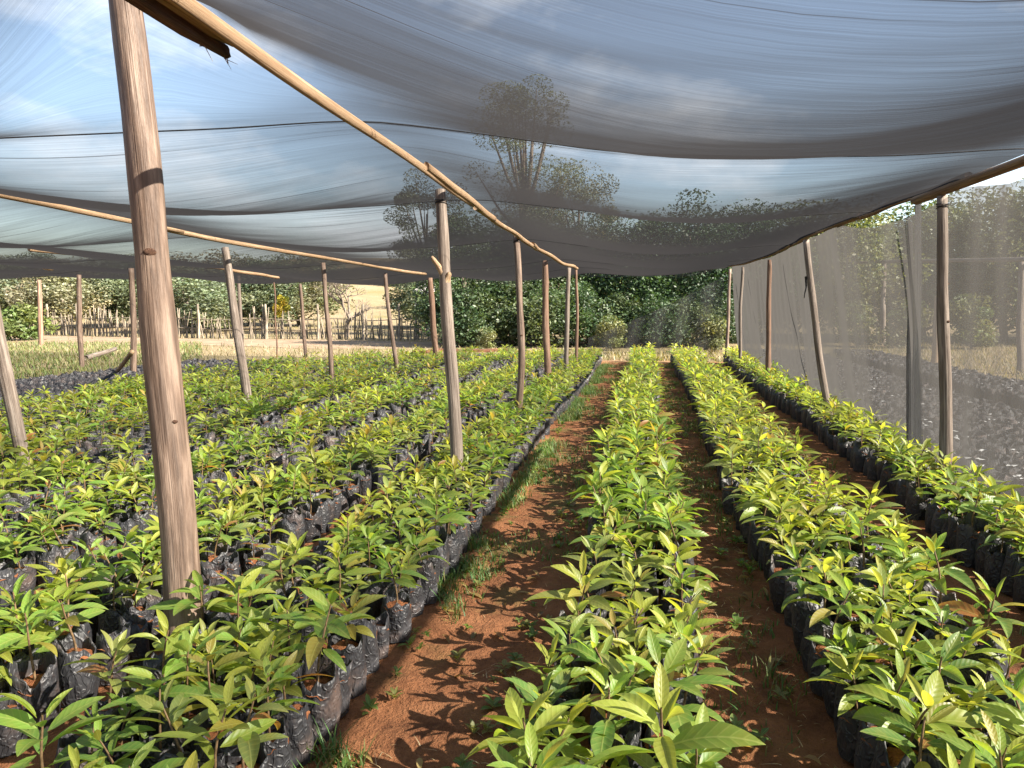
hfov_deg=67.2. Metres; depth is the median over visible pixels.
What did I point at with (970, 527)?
seedling
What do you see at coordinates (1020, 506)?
seedling
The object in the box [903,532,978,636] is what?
seedling
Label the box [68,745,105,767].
seedling
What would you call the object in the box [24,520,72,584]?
seedling
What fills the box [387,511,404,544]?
seedling
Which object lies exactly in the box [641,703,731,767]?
seedling
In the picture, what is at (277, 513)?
seedling
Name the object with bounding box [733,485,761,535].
seedling
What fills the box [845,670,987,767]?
seedling
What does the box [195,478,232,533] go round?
seedling
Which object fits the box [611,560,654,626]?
seedling
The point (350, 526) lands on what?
seedling
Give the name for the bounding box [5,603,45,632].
seedling
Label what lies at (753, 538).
seedling
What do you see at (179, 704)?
seedling
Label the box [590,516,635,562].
seedling
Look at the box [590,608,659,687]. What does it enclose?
seedling
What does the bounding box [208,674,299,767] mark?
seedling
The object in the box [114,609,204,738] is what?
seedling
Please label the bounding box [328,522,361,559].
seedling
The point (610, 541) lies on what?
seedling
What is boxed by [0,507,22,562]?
seedling
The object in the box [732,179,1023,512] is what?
net wall
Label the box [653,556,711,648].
seedling
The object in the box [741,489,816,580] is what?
seedling
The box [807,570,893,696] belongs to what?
seedling
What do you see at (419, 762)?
fallen leaves
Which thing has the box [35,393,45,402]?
soil bag
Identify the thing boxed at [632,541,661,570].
seedling
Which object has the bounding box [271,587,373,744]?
seedling
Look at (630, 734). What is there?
seedling
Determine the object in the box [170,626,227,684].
seedling
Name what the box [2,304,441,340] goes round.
stick fence
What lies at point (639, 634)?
seedling
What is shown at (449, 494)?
seedling
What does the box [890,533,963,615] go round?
seedling
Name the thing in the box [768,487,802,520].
seedling
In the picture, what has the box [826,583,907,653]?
seedling
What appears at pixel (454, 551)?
seedling
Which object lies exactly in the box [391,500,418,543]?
seedling
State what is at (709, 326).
shrub
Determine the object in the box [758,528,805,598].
seedling
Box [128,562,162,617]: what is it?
seedling
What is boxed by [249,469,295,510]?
seedling
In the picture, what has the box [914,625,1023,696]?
seedling
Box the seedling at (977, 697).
[905,688,1019,744]
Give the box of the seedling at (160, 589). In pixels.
[148,541,162,594]
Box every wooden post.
[0,308,32,469]
[37,280,43,347]
[76,275,84,369]
[108,0,204,639]
[128,268,136,371]
[221,247,252,413]
[237,283,243,342]
[298,284,307,360]
[321,263,333,382]
[383,273,399,371]
[427,278,438,359]
[431,188,463,478]
[513,236,524,413]
[542,261,551,377]
[564,268,570,372]
[575,270,578,361]
[725,269,730,356]
[738,267,743,365]
[765,260,771,381]
[803,239,832,416]
[936,195,952,480]
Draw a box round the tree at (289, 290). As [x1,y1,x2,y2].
[214,282,309,329]
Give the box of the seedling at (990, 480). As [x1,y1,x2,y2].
[966,473,1023,526]
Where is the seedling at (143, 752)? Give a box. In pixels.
[102,739,198,767]
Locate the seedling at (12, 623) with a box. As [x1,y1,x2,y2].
[0,610,43,661]
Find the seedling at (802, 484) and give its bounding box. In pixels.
[785,480,814,529]
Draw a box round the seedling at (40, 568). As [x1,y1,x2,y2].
[25,549,76,627]
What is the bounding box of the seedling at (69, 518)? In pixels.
[30,493,84,545]
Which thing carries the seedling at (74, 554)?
on the ground at (436, 705)
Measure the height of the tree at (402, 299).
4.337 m
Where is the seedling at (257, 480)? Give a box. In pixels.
[233,473,278,523]
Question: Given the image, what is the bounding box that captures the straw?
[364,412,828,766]
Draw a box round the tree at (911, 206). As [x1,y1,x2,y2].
[883,199,936,222]
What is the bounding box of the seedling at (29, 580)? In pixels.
[0,532,45,594]
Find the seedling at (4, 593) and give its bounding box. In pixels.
[0,591,32,634]
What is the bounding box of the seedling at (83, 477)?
[65,460,112,513]
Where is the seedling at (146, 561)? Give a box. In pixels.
[130,530,160,581]
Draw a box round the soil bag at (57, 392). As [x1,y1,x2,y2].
[54,389,61,397]
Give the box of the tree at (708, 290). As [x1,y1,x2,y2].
[634,266,734,343]
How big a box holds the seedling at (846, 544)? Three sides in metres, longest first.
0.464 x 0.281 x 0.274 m
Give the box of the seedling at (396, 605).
[366,546,427,642]
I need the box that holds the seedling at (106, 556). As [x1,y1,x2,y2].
[85,542,137,613]
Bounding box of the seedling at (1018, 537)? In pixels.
[995,509,1023,554]
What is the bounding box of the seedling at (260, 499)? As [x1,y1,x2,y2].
[247,493,278,539]
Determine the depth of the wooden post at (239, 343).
10.55 m
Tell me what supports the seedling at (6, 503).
on the ground at (436, 705)
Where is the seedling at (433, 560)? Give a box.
[401,518,441,586]
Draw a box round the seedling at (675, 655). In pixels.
[608,627,742,767]
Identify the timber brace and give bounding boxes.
[115,350,134,371]
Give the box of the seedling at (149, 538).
[123,531,161,589]
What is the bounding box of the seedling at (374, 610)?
[346,524,403,620]
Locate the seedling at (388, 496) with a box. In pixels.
[374,481,400,527]
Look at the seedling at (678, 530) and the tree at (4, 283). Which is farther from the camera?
the tree at (4, 283)
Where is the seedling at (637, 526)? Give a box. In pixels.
[621,504,662,545]
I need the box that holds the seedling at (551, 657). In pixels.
[511,633,588,717]
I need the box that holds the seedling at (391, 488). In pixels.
[363,476,405,534]
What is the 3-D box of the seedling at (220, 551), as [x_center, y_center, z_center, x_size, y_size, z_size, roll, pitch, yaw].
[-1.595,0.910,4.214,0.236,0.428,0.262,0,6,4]
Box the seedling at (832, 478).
[807,468,855,520]
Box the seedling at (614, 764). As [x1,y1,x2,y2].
[573,754,629,767]
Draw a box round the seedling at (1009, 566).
[995,508,1023,595]
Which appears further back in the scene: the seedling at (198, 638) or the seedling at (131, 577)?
the seedling at (131, 577)
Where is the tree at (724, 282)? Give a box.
[683,245,795,340]
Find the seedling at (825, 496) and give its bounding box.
[806,486,836,506]
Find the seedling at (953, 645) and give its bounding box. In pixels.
[893,631,1005,738]
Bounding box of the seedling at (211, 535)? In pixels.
[207,499,245,545]
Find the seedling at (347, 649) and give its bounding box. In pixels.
[311,587,385,698]
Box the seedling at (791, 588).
[774,535,822,627]
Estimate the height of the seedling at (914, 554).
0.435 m
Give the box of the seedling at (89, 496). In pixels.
[65,486,114,532]
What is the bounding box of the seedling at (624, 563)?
[607,558,652,598]
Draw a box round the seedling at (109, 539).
[85,509,121,557]
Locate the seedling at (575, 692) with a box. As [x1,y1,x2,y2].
[540,613,599,715]
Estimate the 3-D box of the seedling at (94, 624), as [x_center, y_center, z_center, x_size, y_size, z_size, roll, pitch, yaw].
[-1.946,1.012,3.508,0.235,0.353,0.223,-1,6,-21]
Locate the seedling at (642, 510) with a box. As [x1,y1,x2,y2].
[618,488,684,575]
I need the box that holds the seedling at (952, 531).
[931,467,995,557]
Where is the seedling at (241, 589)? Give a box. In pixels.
[195,567,276,674]
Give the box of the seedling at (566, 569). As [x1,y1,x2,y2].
[543,551,632,642]
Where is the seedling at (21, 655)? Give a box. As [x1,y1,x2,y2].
[0,574,53,682]
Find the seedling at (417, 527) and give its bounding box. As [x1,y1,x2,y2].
[407,514,421,548]
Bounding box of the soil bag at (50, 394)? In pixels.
[45,390,55,401]
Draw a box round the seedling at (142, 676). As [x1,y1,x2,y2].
[96,655,201,767]
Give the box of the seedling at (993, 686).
[951,670,1013,738]
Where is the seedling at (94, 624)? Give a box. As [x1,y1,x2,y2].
[62,565,112,642]
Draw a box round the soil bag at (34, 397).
[29,393,39,406]
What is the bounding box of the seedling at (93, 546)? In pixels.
[69,534,125,608]
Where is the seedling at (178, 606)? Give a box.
[146,570,241,652]
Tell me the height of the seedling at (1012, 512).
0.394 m
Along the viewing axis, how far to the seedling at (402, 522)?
4.20 m
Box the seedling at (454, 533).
[432,493,475,561]
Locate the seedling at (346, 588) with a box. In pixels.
[331,574,372,619]
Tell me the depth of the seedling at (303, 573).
3.50 m
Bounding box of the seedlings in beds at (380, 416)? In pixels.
[0,342,1023,767]
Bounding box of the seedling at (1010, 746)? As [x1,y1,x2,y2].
[958,722,1023,767]
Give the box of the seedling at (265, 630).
[248,622,301,699]
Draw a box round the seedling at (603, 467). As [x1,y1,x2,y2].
[565,460,633,547]
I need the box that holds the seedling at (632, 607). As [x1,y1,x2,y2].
[606,598,652,627]
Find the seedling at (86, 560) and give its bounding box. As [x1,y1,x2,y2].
[48,550,115,604]
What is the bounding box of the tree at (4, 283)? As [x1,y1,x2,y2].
[0,278,66,320]
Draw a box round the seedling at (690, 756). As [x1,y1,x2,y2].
[648,715,731,767]
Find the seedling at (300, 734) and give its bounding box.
[240,648,331,767]
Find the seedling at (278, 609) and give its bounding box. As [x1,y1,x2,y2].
[259,598,303,658]
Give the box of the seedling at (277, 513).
[261,488,295,535]
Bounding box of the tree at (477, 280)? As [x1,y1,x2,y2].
[453,276,571,342]
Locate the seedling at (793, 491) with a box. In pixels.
[779,485,808,507]
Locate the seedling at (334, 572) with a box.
[303,539,380,637]
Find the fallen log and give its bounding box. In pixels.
[84,347,116,360]
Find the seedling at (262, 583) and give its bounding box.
[224,573,286,632]
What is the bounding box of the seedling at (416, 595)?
[390,544,436,617]
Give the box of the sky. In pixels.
[0,0,1023,226]
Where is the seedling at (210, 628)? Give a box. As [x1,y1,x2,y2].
[192,618,233,683]
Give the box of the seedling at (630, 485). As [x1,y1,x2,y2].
[607,471,653,518]
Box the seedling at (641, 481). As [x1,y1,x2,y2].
[614,469,672,532]
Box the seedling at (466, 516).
[445,496,471,543]
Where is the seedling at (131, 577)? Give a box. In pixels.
[89,525,152,583]
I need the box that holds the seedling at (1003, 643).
[979,634,1023,702]
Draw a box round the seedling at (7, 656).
[0,626,50,692]
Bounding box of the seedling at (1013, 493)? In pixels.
[991,488,1023,527]
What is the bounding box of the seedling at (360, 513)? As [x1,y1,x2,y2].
[336,504,388,559]
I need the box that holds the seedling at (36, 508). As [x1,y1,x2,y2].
[19,472,74,537]
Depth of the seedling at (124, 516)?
5.05 m
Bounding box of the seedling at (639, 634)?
[590,624,667,743]
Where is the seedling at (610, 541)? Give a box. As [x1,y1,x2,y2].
[570,510,643,607]
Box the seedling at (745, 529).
[733,484,760,543]
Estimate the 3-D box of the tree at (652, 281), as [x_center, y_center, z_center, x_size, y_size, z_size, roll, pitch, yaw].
[4.839,-4.014,29.367,5.228,5.172,5.411,-3,7,-25]
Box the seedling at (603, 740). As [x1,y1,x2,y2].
[558,666,639,767]
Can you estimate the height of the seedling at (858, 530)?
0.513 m
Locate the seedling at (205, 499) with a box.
[194,488,222,544]
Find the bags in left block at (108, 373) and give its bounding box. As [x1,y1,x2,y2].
[0,358,283,410]
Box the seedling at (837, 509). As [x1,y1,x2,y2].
[805,483,846,539]
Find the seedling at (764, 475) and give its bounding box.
[747,468,796,549]
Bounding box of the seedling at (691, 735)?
[585,661,765,767]
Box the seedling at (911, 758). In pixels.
[860,695,977,767]
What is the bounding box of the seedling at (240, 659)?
[190,637,251,705]
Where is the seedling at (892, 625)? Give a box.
[831,604,915,706]
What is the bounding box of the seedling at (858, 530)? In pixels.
[824,509,901,581]
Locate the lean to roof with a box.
[413,288,434,339]
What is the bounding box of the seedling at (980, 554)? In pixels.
[960,493,1023,574]
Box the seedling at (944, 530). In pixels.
[936,500,965,547]
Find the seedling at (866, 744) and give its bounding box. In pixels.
[841,650,931,767]
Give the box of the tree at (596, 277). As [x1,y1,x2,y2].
[550,273,642,341]
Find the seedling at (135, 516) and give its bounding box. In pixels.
[113,482,155,541]
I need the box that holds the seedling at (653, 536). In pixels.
[598,508,662,578]
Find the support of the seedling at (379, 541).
on the ground at (436, 705)
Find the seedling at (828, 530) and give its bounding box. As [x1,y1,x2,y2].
[819,517,854,565]
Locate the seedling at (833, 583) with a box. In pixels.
[796,537,852,601]
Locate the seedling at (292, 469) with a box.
[272,463,315,514]
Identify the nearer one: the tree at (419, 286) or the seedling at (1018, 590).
the seedling at (1018, 590)
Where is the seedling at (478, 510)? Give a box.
[457,482,488,527]
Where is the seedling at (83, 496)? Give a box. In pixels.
[65,492,97,531]
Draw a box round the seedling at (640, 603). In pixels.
[608,590,675,686]
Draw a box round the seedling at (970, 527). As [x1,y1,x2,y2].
[936,480,1016,567]
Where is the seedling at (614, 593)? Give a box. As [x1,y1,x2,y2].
[599,565,658,628]
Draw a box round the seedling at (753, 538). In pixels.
[737,480,798,560]
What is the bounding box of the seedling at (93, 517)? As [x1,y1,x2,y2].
[81,511,109,535]
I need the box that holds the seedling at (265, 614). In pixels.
[209,604,282,670]
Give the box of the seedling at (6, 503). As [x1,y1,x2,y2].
[0,489,17,515]
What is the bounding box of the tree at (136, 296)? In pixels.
[105,277,185,322]
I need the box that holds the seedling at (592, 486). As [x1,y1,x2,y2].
[572,469,622,529]
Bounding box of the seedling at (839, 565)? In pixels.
[827,558,871,621]
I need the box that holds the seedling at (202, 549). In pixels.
[198,542,213,567]
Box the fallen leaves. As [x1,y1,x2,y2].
[359,390,1007,767]
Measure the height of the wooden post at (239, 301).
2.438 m
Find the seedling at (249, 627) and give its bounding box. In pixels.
[201,615,262,697]
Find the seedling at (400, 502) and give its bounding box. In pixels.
[374,484,413,521]
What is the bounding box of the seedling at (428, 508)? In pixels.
[405,495,470,580]
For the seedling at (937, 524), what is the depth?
5.05 m
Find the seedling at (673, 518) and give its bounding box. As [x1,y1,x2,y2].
[650,501,700,585]
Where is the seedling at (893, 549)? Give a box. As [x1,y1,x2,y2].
[880,538,932,595]
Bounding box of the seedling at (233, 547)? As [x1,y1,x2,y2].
[207,506,255,555]
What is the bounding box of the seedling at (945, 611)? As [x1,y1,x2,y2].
[902,597,989,669]
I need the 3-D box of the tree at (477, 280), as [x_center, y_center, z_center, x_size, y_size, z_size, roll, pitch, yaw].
[-0.295,-4.063,29.833,5.411,5.172,5.228,2,6,22]
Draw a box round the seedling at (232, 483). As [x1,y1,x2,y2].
[208,471,256,525]
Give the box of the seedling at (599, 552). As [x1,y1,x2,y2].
[562,534,620,618]
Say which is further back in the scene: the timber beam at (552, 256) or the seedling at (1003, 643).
the timber beam at (552, 256)
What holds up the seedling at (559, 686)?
on the ground at (436, 705)
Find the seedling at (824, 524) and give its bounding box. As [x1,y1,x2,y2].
[785,518,841,560]
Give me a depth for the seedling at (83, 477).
5.14 m
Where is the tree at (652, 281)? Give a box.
[572,272,702,343]
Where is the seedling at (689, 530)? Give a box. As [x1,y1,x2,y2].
[637,500,708,593]
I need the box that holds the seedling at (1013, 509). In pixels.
[1008,498,1023,538]
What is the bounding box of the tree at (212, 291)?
[128,277,255,332]
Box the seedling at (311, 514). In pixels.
[291,471,332,541]
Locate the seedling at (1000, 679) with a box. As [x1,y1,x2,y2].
[962,666,1023,767]
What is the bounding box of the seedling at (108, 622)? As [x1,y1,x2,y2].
[82,563,143,634]
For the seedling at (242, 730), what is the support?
on the ground at (436, 705)
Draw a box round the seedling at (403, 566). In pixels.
[376,551,421,610]
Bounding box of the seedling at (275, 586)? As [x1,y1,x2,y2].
[242,540,302,624]
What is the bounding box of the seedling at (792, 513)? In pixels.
[780,490,805,535]
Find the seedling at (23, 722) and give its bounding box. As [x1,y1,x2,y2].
[0,688,115,767]
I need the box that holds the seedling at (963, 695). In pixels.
[943,682,1020,750]
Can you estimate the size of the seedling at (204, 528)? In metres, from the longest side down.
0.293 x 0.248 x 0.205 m
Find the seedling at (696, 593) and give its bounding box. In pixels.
[663,579,716,640]
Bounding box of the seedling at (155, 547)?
[124,517,160,554]
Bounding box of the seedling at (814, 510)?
[785,501,830,551]
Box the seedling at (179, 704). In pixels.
[108,677,218,767]
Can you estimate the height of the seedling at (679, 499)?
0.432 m
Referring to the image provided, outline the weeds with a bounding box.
[322,382,835,767]
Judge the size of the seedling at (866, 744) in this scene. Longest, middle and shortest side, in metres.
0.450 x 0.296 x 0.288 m
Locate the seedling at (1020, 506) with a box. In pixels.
[992,491,1023,536]
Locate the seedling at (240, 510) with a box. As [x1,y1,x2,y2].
[206,500,266,570]
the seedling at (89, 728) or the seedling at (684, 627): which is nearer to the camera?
the seedling at (89, 728)
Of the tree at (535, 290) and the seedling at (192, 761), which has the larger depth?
the tree at (535, 290)
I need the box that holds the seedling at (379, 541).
[341,521,405,594]
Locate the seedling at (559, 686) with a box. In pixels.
[504,670,588,763]
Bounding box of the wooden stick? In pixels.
[273,282,277,358]
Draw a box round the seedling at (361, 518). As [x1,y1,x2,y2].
[342,511,378,553]
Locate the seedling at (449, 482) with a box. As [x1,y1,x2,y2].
[434,473,464,512]
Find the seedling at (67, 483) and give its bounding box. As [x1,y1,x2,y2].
[36,476,81,523]
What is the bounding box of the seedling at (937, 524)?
[929,481,974,537]
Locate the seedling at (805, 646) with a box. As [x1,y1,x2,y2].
[786,552,865,671]
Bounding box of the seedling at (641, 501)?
[612,489,672,544]
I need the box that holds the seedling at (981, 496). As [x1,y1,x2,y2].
[964,487,1011,519]
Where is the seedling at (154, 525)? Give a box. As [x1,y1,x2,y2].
[143,515,197,552]
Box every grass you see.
[6,333,730,366]
[7,339,202,378]
[288,362,1023,767]
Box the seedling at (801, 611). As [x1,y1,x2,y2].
[767,543,836,655]
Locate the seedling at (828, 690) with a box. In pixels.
[804,624,873,717]
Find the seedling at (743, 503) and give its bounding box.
[735,479,799,524]
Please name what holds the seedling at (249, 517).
on the ground at (436, 705)
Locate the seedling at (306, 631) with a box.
[283,573,336,641]
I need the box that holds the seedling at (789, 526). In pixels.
[761,506,822,565]
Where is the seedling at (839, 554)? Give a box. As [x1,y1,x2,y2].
[817,549,859,607]
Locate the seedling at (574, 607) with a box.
[547,593,613,695]
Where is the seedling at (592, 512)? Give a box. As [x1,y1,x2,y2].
[577,492,635,575]
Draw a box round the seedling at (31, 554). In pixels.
[18,515,68,582]
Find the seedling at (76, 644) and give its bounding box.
[24,583,107,706]
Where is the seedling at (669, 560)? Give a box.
[632,531,717,626]
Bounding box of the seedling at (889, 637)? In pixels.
[842,620,948,716]
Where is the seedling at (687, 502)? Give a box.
[653,490,707,541]
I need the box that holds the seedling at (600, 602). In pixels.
[525,564,614,660]
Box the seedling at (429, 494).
[410,492,439,523]
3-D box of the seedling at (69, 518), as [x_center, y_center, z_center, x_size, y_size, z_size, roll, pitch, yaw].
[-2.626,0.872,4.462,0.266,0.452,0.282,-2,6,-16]
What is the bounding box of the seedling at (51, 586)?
[32,567,95,626]
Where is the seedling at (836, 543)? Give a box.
[816,517,850,559]
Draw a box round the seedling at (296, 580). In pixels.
[274,537,320,584]
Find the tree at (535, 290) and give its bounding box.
[489,273,618,338]
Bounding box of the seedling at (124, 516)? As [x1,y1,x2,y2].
[97,476,143,522]
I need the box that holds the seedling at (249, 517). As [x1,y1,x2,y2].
[229,504,261,536]
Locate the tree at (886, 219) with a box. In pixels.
[864,213,900,225]
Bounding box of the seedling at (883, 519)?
[853,508,925,562]
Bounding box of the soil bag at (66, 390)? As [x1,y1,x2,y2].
[61,388,71,399]
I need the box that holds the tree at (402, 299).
[382,277,455,326]
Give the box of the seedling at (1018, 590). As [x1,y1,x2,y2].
[996,510,1023,608]
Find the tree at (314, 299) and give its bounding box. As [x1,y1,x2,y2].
[256,281,354,325]
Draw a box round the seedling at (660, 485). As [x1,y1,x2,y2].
[651,477,682,503]
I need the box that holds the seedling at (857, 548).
[847,483,905,557]
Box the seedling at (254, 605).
[233,575,265,617]
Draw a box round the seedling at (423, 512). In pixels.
[410,505,442,535]
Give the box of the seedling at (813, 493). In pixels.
[797,481,843,531]
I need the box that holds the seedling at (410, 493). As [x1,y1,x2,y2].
[393,486,419,534]
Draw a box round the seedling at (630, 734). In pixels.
[570,645,663,767]
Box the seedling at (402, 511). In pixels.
[364,495,416,562]
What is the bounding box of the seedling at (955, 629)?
[932,599,1009,659]
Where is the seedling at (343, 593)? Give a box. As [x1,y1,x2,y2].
[324,564,362,600]
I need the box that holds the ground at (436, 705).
[0,281,1023,767]
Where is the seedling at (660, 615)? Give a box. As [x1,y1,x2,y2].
[633,605,703,701]
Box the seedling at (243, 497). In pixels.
[224,485,269,533]
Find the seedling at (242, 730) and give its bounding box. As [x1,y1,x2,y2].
[151,672,276,767]
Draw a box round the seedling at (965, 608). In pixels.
[933,571,1023,686]
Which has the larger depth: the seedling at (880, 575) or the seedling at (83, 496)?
the seedling at (83, 496)
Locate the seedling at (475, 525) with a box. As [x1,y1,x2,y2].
[459,485,491,538]
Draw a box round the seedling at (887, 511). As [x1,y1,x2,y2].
[838,480,902,547]
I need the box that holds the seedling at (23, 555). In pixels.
[3,513,50,562]
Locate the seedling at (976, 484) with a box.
[964,480,1007,502]
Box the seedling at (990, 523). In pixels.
[975,505,1012,532]
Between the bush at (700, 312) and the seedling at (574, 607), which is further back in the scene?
the bush at (700, 312)
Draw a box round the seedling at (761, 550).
[754,506,790,569]
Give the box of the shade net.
[0,0,1023,284]
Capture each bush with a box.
[1,302,60,339]
[272,294,290,318]
[411,282,496,345]
[435,286,516,346]
[485,290,540,345]
[497,287,590,346]
[549,284,618,346]
[593,289,662,345]
[620,292,693,347]
[650,297,725,346]
[695,291,736,345]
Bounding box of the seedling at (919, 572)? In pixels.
[866,557,941,622]
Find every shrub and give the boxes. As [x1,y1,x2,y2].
[471,327,496,348]
[593,314,627,349]
[687,311,730,353]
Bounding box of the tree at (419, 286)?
[396,277,528,332]
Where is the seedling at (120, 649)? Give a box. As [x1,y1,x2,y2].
[64,630,144,748]
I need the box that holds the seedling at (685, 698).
[644,629,734,756]
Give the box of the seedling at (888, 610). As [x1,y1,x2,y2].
[864,596,937,703]
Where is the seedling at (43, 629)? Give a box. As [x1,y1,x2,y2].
[12,587,91,652]
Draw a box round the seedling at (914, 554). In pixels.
[867,537,944,597]
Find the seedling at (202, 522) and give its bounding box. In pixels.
[196,504,214,557]
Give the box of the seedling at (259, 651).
[213,630,293,722]
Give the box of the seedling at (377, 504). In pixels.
[348,488,382,548]
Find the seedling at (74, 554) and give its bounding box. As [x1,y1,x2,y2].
[30,508,81,579]
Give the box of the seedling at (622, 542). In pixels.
[607,528,663,624]
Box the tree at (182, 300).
[174,278,268,326]
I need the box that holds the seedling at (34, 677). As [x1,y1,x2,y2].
[0,589,63,736]
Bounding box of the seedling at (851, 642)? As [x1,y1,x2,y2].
[817,626,893,732]
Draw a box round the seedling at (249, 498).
[229,483,254,513]
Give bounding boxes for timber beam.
[0,194,184,233]
[27,249,64,254]
[125,0,237,66]
[167,0,473,206]
[167,231,426,274]
[211,268,279,278]
[424,162,496,221]
[473,206,537,250]
[531,242,578,269]
[729,245,791,266]
[784,216,861,250]
[838,198,910,226]
[910,155,1023,204]
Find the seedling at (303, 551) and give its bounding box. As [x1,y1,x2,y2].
[265,531,318,600]
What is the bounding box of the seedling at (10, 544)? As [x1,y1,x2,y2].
[0,522,21,560]
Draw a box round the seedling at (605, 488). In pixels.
[582,475,618,501]
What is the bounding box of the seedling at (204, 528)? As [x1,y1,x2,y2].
[197,524,227,546]
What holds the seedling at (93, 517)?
on the ground at (436, 705)
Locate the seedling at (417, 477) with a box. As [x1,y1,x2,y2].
[399,472,433,517]
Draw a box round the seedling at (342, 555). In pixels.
[330,519,385,579]
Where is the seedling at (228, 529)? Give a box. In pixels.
[215,499,241,534]
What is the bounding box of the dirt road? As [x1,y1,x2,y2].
[6,336,550,350]
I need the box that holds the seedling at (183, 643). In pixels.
[143,622,235,751]
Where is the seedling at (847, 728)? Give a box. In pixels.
[803,649,894,763]
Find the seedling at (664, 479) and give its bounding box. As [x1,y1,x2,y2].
[648,467,683,532]
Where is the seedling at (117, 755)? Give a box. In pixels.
[91,685,158,761]
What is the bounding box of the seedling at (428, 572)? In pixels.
[386,528,450,604]
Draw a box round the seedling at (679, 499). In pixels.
[662,493,700,529]
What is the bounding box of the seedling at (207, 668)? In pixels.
[168,629,249,766]
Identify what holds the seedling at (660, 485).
on the ground at (436, 705)
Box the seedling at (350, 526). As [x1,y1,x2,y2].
[313,512,375,597]
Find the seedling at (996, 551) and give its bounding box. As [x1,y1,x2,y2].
[977,511,1023,587]
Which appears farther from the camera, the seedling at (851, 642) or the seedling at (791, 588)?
the seedling at (791, 588)
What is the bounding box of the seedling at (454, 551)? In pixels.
[431,494,465,573]
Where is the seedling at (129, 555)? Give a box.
[121,537,161,594]
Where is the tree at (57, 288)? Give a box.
[1,276,128,328]
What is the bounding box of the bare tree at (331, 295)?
[314,282,372,336]
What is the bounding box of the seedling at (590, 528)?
[575,486,636,559]
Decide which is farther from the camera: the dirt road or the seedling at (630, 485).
the dirt road
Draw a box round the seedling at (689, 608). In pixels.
[648,594,721,666]
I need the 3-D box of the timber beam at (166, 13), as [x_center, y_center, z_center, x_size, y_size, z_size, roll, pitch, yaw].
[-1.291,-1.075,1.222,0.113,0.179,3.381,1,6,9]
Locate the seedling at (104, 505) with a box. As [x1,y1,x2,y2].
[84,492,124,545]
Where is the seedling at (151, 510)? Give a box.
[131,483,157,534]
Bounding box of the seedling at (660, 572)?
[657,551,689,583]
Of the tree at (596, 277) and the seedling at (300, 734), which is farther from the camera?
the tree at (596, 277)
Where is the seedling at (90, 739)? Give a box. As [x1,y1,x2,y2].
[76,714,160,767]
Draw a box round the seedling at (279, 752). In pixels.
[232,656,319,767]
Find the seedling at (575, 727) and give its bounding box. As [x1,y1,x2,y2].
[495,689,626,767]
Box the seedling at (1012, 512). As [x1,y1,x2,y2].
[1000,497,1020,526]
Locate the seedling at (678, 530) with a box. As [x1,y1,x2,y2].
[669,495,695,533]
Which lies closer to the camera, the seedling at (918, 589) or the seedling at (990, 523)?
the seedling at (918, 589)
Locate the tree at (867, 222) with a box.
[808,208,898,238]
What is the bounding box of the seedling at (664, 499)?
[639,482,692,529]
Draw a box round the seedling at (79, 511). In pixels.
[31,494,90,534]
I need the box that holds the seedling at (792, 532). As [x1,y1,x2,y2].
[790,512,818,535]
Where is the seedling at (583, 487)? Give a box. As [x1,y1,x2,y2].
[570,462,628,526]
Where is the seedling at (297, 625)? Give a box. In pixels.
[243,590,322,685]
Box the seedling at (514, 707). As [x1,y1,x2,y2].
[465,687,581,767]
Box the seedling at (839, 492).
[811,487,870,527]
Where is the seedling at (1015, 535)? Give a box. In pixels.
[1001,526,1023,551]
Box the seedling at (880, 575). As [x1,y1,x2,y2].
[852,563,911,676]
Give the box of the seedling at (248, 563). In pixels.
[236,524,270,583]
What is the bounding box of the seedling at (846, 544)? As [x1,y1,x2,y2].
[811,513,870,575]
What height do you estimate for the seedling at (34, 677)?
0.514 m
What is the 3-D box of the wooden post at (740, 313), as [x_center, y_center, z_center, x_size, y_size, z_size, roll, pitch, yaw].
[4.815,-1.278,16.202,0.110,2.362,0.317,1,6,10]
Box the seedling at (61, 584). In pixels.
[29,555,113,640]
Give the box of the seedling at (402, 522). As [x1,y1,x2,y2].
[381,517,420,565]
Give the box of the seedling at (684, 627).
[639,610,726,702]
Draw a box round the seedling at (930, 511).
[921,469,970,533]
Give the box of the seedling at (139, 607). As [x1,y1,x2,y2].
[104,562,161,618]
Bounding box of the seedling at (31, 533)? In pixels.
[19,508,63,543]
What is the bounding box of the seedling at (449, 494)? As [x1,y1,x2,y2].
[411,476,462,531]
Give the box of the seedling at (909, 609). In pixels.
[884,576,951,664]
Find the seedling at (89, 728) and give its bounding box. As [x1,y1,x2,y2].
[53,701,129,767]
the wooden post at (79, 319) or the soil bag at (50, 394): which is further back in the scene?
the wooden post at (79, 319)
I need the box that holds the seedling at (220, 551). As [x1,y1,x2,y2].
[198,511,242,564]
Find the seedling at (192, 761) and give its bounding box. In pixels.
[166,750,197,767]
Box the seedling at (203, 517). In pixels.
[195,500,213,537]
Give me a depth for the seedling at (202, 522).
4.27 m
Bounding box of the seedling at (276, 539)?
[254,514,289,560]
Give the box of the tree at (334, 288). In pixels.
[313,283,351,296]
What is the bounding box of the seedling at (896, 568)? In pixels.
[852,556,934,629]
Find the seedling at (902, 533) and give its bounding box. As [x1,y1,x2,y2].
[869,518,923,576]
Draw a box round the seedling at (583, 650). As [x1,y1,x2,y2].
[563,624,651,746]
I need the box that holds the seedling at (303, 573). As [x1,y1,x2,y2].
[292,567,344,611]
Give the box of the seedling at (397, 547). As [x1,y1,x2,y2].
[378,542,411,578]
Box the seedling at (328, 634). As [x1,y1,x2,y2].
[302,589,345,656]
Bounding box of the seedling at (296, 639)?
[270,605,327,645]
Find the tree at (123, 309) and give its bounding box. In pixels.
[63,278,137,326]

